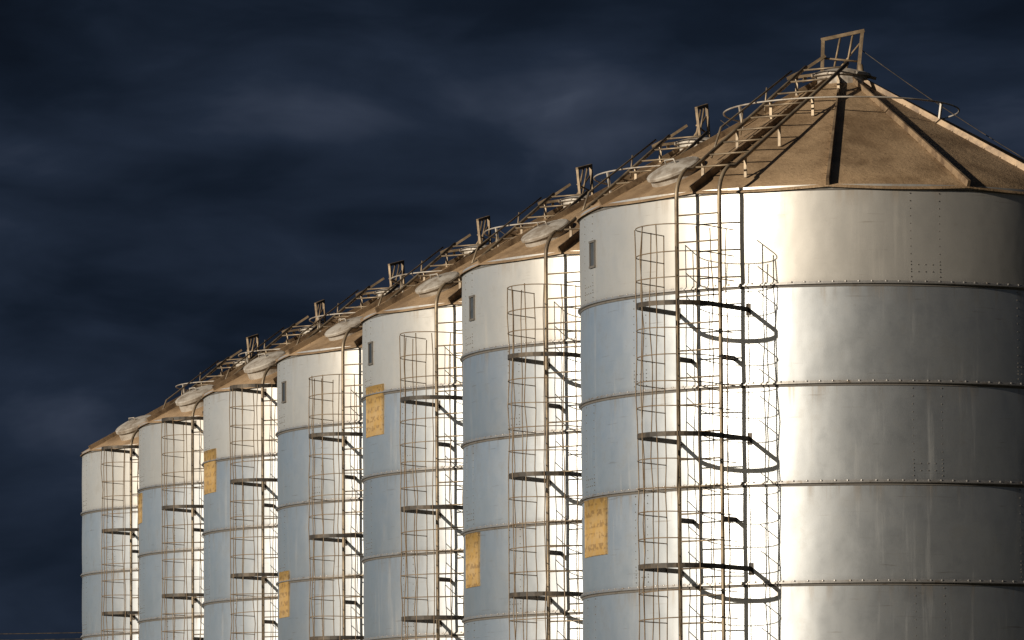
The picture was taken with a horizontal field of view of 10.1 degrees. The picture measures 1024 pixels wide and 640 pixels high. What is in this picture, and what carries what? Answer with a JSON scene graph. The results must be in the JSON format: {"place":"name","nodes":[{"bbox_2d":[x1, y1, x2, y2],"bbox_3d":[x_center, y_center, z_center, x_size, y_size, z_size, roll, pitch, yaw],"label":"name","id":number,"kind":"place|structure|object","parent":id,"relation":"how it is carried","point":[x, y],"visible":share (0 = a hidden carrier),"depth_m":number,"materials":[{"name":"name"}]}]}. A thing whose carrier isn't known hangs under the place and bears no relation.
{"place":"outdoors","nodes":[
{"label":"outdoors","id":0,"kind":"place"},
{"bbox_2d":[0,0,1023,639],"label":"sky","id":1,"kind":"structure","parent":0,"point":[182,182],"materials":[{"name":"blue"}]},
{"label":"ground","id":2,"kind":"structure","parent":0,"visible":0},
{"bbox_2d":[0,632,81,639],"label":"power line","id":3,"kind":"object","parent":2,"relation":"on","point":[42,633],"visible":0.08,"depth_m":198.99,"materials":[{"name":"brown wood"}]},
{"bbox_2d":[80,334,268,639],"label":"grain silo","id":4,"kind":"object","parent":2,"relation":"on","point":[109,575],"visible":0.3,"depth_m":91.28,"materials":[{"name":"metal"}]},
{"bbox_2d":[137,299,333,639],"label":"grain silo","id":5,"kind":"object","parent":2,"relation":"on","point":[170,556],"visible":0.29,"depth_m":85.73,"materials":[{"name":"metal"}]},
{"bbox_2d":[201,260,412,639],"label":"grain silo","id":6,"kind":"object","parent":2,"relation":"on","point":[240,492],"visible":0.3,"depth_m":80.18,"materials":[{"name":"metal"}]},
{"bbox_2d":[275,216,503,639],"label":"grain silo","id":7,"kind":"object","parent":2,"relation":"on","point":[319,508],"visible":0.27,"depth_m":74.64,"materials":[{"name":"metal"}]},
{"bbox_2d":[281,381,285,402],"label":"sight window frame","id":8,"kind":"structure","parent":7,"relation":"in","point":[283,381],"depth_m":75.63,"materials":[{"name":"metal"}]},
{"bbox_2d":[283,383,284,400],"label":"sight window pane","id":9,"kind":"structure","parent":7,"relation":"in","point":[283,383],"depth_m":75.65,"materials":[{"name":"grey glass"}]},
{"bbox_2d":[360,164,605,639],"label":"grain silo","id":10,"kind":"object","parent":2,"relation":"on","point":[412,482],"visible":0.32,"depth_m":69.09,"materials":[{"name":"metal"}]},
{"bbox_2d":[368,341,372,365],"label":"sight window frame","id":11,"kind":"structure","parent":10,"relation":"in","point":[371,342],"depth_m":70.09,"materials":[{"name":"metal"}]},
{"bbox_2d":[369,344,371,362],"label":"sight window pane","id":12,"kind":"structure","parent":10,"relation":"in","point":[370,354],"depth_m":70.15,"materials":[{"name":"grey glass"}]},
{"bbox_2d":[459,104,729,639],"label":"grain silo","id":13,"kind":"object","parent":2,"relation":"on","point":[521,533],"visible":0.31,"depth_m":63.53,"materials":[{"name":"metal"}]},
{"bbox_2d":[470,298,472,318],"bbox_3d":[-0.441,-0.133,64.628,0.012,0.230,0.120,1,-6,-17],"label":"sight window pane","id":14,"kind":"structure","parent":13,"relation":"in","point":[471,299],"depth_m":64.64,"materials":[{"name":"grey glass"}]},
{"bbox_2d":[469,295,474,320],"bbox_3d":[-0.445,-0.133,64.627,0.024,0.282,0.181,1,-6,-17],"label":"sight window frame","id":15,"kind":"structure","parent":13,"relation":"in","point":[471,296],"depth_m":64.55,"materials":[{"name":"metal"}]},
{"bbox_2d":[575,29,1023,639],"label":"grain silo","id":16,"kind":"object","parent":2,"relation":"on","point":[801,313],"visible":1,"depth_m":57.32,"materials":[{"name":"metal"}]},
{"bbox_2d":[588,240,595,268],"bbox_3d":[0.821,-0.670,59.112,0.024,0.282,0.181,1,-6,-17],"label":"sight window frame","id":17,"kind":"structure","parent":16,"relation":"in","point":[592,241],"depth_m":59.05,"materials":[{"name":"metal"}]},
{"bbox_2d":[590,243,593,265],"bbox_3d":[0.826,-0.670,59.113,0.012,0.230,0.120,1,-6,-17],"label":"sight window pane","id":18,"kind":"structure","parent":16,"relation":"in","point":[592,244],"depth_m":59.10,"materials":[{"name":"grey glass"}]}
]}

